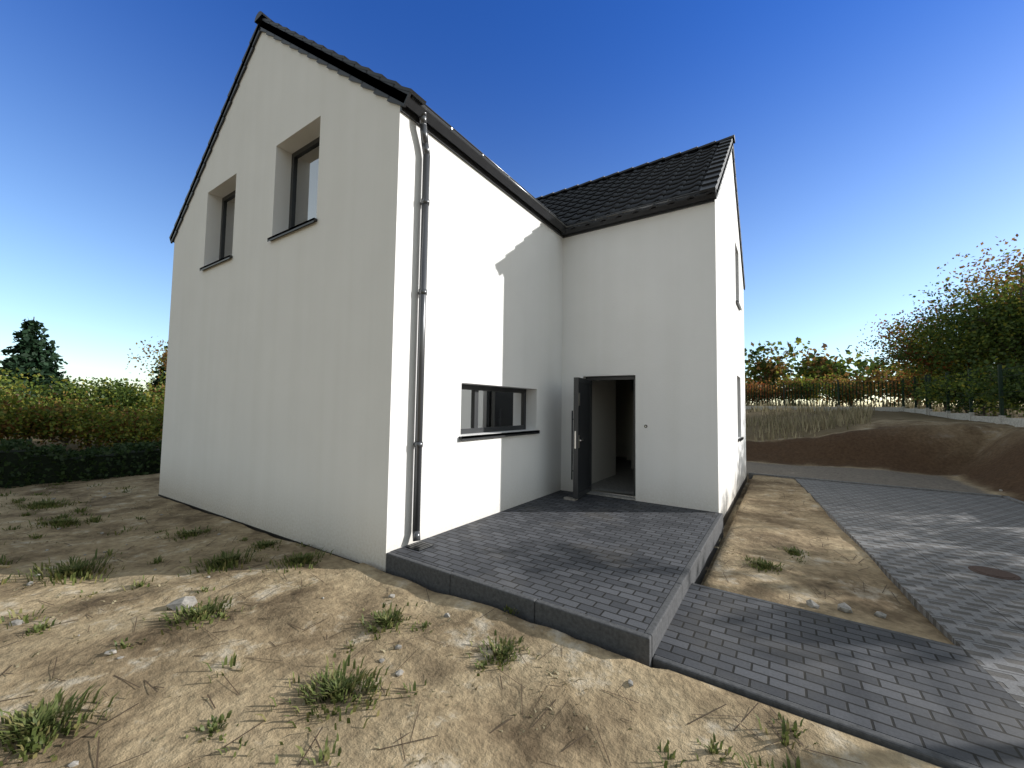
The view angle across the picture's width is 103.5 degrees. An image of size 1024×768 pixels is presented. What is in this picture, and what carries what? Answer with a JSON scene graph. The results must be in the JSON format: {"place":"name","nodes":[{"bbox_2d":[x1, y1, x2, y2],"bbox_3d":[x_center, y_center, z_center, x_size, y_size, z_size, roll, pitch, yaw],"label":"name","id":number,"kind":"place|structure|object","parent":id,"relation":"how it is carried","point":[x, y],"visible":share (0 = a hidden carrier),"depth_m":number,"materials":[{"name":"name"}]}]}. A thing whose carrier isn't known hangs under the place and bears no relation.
{"place":"outdoors","nodes":[
{"label":"outdoors","id":0,"kind":"place"},
{"bbox_2d":[0,399,1023,767],"bbox_3d":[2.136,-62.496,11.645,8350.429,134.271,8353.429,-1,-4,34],"label":"ground","id":1,"kind":"structure","parent":0,"point":[910,449],"depth_m":2.99,"materials":[{"name":"beige soil"}]},
{"bbox_2d":[0,379,27,440],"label":"shrub","id":2,"kind":"object","parent":1,"relation":"on","point":[3,412],"visible":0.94,"depth_m":12.55,"materials":[{"name":"green plant"}]},
{"bbox_2d":[0,368,54,428],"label":"tree","id":3,"kind":"object","parent":1,"relation":"on","point":[6,378],"visible":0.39,"depth_m":16.50,"materials":[{"name":"green plant"}]},
{"bbox_2d":[0,317,71,434],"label":"conifer","id":4,"kind":"object","parent":1,"relation":"on","point":[33,355],"visible":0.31,"depth_m":23.73,"materials":[{"name":"green plant"}]},
{"bbox_2d":[0,373,130,448],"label":"shrub","id":5,"kind":"object","parent":1,"relation":"on","point":[32,414],"visible":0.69,"depth_m":13.61,"materials":[{"name":"green plant"}]},
{"bbox_2d":[0,437,161,488],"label":"hedge","id":6,"kind":"object","parent":1,"relation":"on","point":[24,465],"visible":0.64,"depth_m":9.65,"materials":[{"name":"green plant"}]},
{"bbox_2d":[8,375,163,447],"bbox_3d":[-17.660,1.360,17.457,4.737,3.398,5.338,-1,-4,34],"label":"shrub","id":7,"kind":"object","parent":1,"relation":"on","point":[126,394],"visible":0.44,"depth_m":16.86,"materials":[{"name":"green plant"}]},
{"bbox_2d":[38,385,164,448],"bbox_3d":[-14.512,1.465,15.558,5.053,3.032,4.982,-1,-4,34],"label":"shrub","id":8,"kind":"object","parent":1,"relation":"on","point":[145,425],"visible":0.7,"depth_m":14.44,"materials":[{"name":"green plant"}]},
{"bbox_2d":[126,336,167,402],"bbox_3d":[-16.882,0.481,22.700,5.997,5.642,7.307,-1,-4,34],"label":"tree","id":9,"kind":"object","parent":1,"relation":"on","point":[159,357],"visible":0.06,"depth_m":20.62,"materials":[{"name":"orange plant"}]},
{"bbox_2d":[143,388,164,428],"bbox_3d":[-14.418,1.616,19.002,4.591,3.034,4.492,-1,-4,34],"label":"shrub","id":10,"kind":"object","parent":1,"relation":"on","point":[156,398],"visible":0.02,"depth_m":17.77,"materials":[{"name":"green plant"}]},
{"bbox_2d":[144,343,167,397],"bbox_3d":[-27.961,0.083,33.144,5.152,8.329,5.438,-1,-4,34],"label":"tree","id":11,"kind":"object","parent":1,"relation":"on","point":[156,381],"visible":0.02,"depth_m":32.30,"materials":[{"name":"green plant"}]},
{"bbox_2d":[159,32,745,571],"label":"house walls","id":12,"kind":"structure","parent":1,"relation":"on","point":[291,390],"depth_m":6.31,"materials":[{"name":"paint"}]},
{"bbox_2d":[200,190,235,270],"bbox_3d":[-5.268,-2.905,7.466,1.280,1.540,0.360,-1,-4,34],"label":"gable window","id":13,"kind":"structure","parent":12,"relation":"attached to","point":[227,227],"depth_m":7.78,"materials":[{"name":"grey"}]},
{"bbox_2d":[267,136,319,241],"bbox_3d":[-3.108,-2.950,6.019,1.280,1.540,0.360,-1,-4,34],"label":"gable window","id":14,"kind":"structure","parent":12,"relation":"attached to","point":[303,187],"depth_m":6.26,"materials":[{"name":"grey"}]},
{"bbox_2d":[174,95,716,540],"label":"gutter fascia","id":15,"kind":"structure","parent":12,"relation":"attached to","point":[425,127],"depth_m":4.83,"materials":[{"name":"grey metal"}]},
{"bbox_2d":[169,11,744,289],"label":"roof verge trim","id":16,"kind":"structure","parent":12,"relation":"on","point":[713,177],"depth_m":6.85,"materials":[{"name":"black metal"}]},
{"bbox_2d":[170,21,744,288],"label":"roof slabs","id":17,"kind":"structure","parent":12,"relation":"on","point":[417,109],"depth_m":6.28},
{"bbox_2d":[539,145,718,230],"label":"wing roof tiles","id":18,"kind":"structure","parent":17,"relation":"on","point":[678,176],"depth_m":8.53,"materials":[{"name":"black tile"}]},
{"bbox_2d":[459,384,539,440],"bbox_3d":[-0.227,0.428,6.349,0.340,0.780,2.080,-1,-4,34],"label":"long window","id":19,"kind":"structure","parent":12,"relation":"attached to","point":[484,409],"depth_m":6.39,"materials":[{"name":"grey"}]},
{"bbox_2d":[571,377,591,498],"bbox_3d":[1.306,0.946,7.323,0.224,2.080,0.865,-1,-4,34],"label":"door leaf","id":20,"kind":"object","parent":12,"relation":"attached to","point":[581,449],"visible":1,"depth_m":7.17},
{"bbox_2d":[586,380,635,500],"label":"interior wall","id":21,"kind":"structure","parent":12,"relation":"on","point":[611,472],"depth_m":9.08,"materials":[{"name":"white paint"}]},
{"bbox_2d":[586,375,635,497],"bbox_3d":[1.847,0.954,7.504,1.000,2.200,0.110,-1,-4,34],"label":"door frame","id":22,"kind":"object","parent":12,"relation":"in","point":[599,378],"visible":0.34,"depth_m":7.36,"materials":[{"name":"black metal"}]},
{"bbox_2d":[736,300,741,310],"bbox_3d":[5.342,-2.582,9.814,0.340,1.480,0.960,-1,-4,34],"label":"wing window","id":23,"kind":"structure","parent":12,"relation":"attached to","point":[738,304],"depth_m":9.57,"materials":[{"name":"grey"}]},
{"bbox_2d":[158,476,746,571],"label":"plinth","id":24,"kind":"structure","parent":1,"relation":"on","point":[729,510],"depth_m":6.92,"materials":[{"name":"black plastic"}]},
{"bbox_2d":[0,477,905,767],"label":"weeds","id":25,"kind":"object","parent":1,"relation":"on","point":[36,723],"visible":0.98,"depth_m":2.78,"materials":[{"name":"green plant"}]},
{"bbox_2d":[0,488,1002,766],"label":"stone debris","id":26,"kind":"object","parent":1,"relation":"on","point":[192,602],"visible":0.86,"depth_m":3.48,"materials":[{"name":"beige stone"}]},
{"bbox_2d":[390,490,718,632],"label":"terrace","id":27,"kind":"structure","parent":1,"relation":"on","point":[621,562],"depth_m":4.50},
{"bbox_2d":[406,541,433,550],"bbox_3d":[-1.050,1.843,4.590,0.220,0.015,0.220,-1,-4,34],"label":"drain grate","id":28,"kind":"object","parent":27,"relation":"on","point":[419,546],"visible":1,"depth_m":4.57,"materials":[{"name":"grey metal"}]},
{"bbox_2d":[564,496,577,500],"bbox_3d":[1.022,1.999,7.035,0.220,0.034,0.100,-1,-4,34],"label":"wedge door","id":29,"kind":"structure","parent":27,"relation":"on","point":[569,498],"depth_m":7.01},
{"bbox_2d":[386,513,722,667],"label":"terrace kerb","id":30,"kind":"structure","parent":1,"relation":"on","point":[635,645],"depth_m":3.46,"materials":[{"name":"concrete"}]},
{"bbox_2d":[745,378,791,404],"bbox_3d":[21.210,0.905,35.905,6.264,2.812,6.695,-1,-4,34],"label":"shrub","id":31,"kind":"object","parent":1,"relation":"on","point":[762,392],"visible":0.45,"depth_m":34.09,"materials":[{"name":"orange plant"}]},
{"bbox_2d":[744,337,810,396],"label":"tree","id":32,"kind":"object","parent":1,"relation":"on","point":[771,370],"visible":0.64,"depth_m":51.49,"materials":[{"name":"green plant"}]},
{"bbox_2d":[773,373,845,403],"bbox_3d":[24.901,0.701,34.156,5.271,3.168,5.432,-1,-4,34],"label":"shrub","id":33,"kind":"object","parent":1,"relation":"on","point":[802,385],"visible":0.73,"depth_m":33.55,"materials":[{"name":"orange plant"}]},
{"bbox_2d":[652,583,980,767],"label":"path kerb","id":34,"kind":"structure","parent":1,"relation":"on","point":[900,746],"depth_m":2.41,"materials":[{"name":"concrete"}]},
{"bbox_2d":[789,343,893,405],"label":"tree","id":35,"kind":"object","parent":1,"relation":"on","point":[821,366],"visible":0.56,"depth_m":45.54,"materials":[{"name":"green plant"}]},
{"bbox_2d":[812,364,900,406],"bbox_3d":[26.700,0.380,31.514,5.275,3.622,4.967,-1,-4,34],"label":"shrub","id":36,"kind":"object","parent":1,"relation":"on","point":[876,373],"visible":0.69,"depth_m":30.65,"materials":[{"name":"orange plant"}]},
{"bbox_2d":[745,365,1023,426],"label":"fence","id":37,"kind":"object","parent":1,"relation":"on","point":[1000,419],"visible":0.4,"depth_m":22.29,"materials":[{"name":"black metal"}]},
{"bbox_2d":[749,473,1023,504],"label":"drive kerb","id":38,"kind":"structure","parent":1,"relation":"on","point":[958,492],"depth_m":9.42,"materials":[{"name":"concrete"}]},
{"bbox_2d":[850,356,928,404],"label":"tree","id":39,"kind":"object","parent":1,"relation":"on","point":[865,367],"visible":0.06,"depth_m":47.56,"materials":[{"name":"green plant"}]},
{"bbox_2d":[879,370,952,406],"bbox_3d":[30.119,0.223,29.401,5.184,3.778,4.095,-1,-4,34],"label":"shrub","id":40,"kind":"object","parent":1,"relation":"on","point":[896,388],"visible":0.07,"depth_m":29.70,"materials":[{"name":"green plant"}]},
{"bbox_2d":[855,301,1016,410],"bbox_3d":[24.721,-1.272,23.014,7.469,6.332,8.184,-1,-4,34],"label":"tree","id":41,"kind":"object","parent":1,"relation":"on","point":[895,354],"visible":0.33,"depth_m":22.92,"materials":[{"name":"green plant"}]},
{"bbox_2d":[895,365,993,411],"bbox_3d":[21.280,0.489,19.747,3.407,2.694,3.525,-1,-4,34],"label":"bush","id":42,"kind":"object","parent":1,"relation":"on","point":[944,402],"visible":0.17,"depth_m":19.59,"materials":[{"name":"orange plant"}]},
{"bbox_2d":[884,234,1023,387],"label":"tree","id":43,"kind":"object","parent":1,"relation":"on","point":[995,327],"visible":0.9,"depth_m":17.93,"materials":[{"name":"green plant"}]},
{"bbox_2d":[911,364,1023,417],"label":"bush","id":44,"kind":"object","parent":1,"relation":"on","point":[938,390],"visible":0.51,"depth_m":16.74,"materials":[{"name":"green plant"}]},
{"bbox_2d":[924,258,1023,354],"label":"tree","id":45,"kind":"object","parent":1,"relation":"on","point":[980,282],"visible":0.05,"depth_m":21.45,"materials":[{"name":"green plant"}]},
{"bbox_2d":[940,356,1023,417],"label":"bush","id":46,"kind":"object","parent":1,"relation":"on","point":[1017,381],"visible":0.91,"depth_m":13.40,"materials":[{"name":"green plant"}]},
{"bbox_2d":[0,0,1023,406],"label":"sky","id":47,"kind":"structure","parent":0,"point":[879,143],"materials":[{"name":"blue"}]},
{"bbox_2d":[654,585,1023,767],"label":"path","id":48,"kind":"structure","parent":0,"point":[961,705],"depth_m":2.73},
{"bbox_2d":[745,395,1023,441],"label":"dry grass field","id":49,"kind":"structure","parent":0,"point":[855,411],"depth_m":19.76,"materials":[{"name":"beige plant"}]},
{"bbox_2d":[795,478,1023,708],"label":"driveway","id":50,"kind":"structure","parent":0,"point":[923,549],"depth_m":5.05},
{"bbox_2d":[968,566,1020,579],"bbox_3d":[5.339,2.099,4.469,0.380,0.030,0.380,-1,-4,34],"label":"drain cover","id":51,"kind":"object","parent":50,"relation":"on","point":[995,573],"visible":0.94,"depth_m":4.45,"materials":[{"name":"metal"}]}
]}

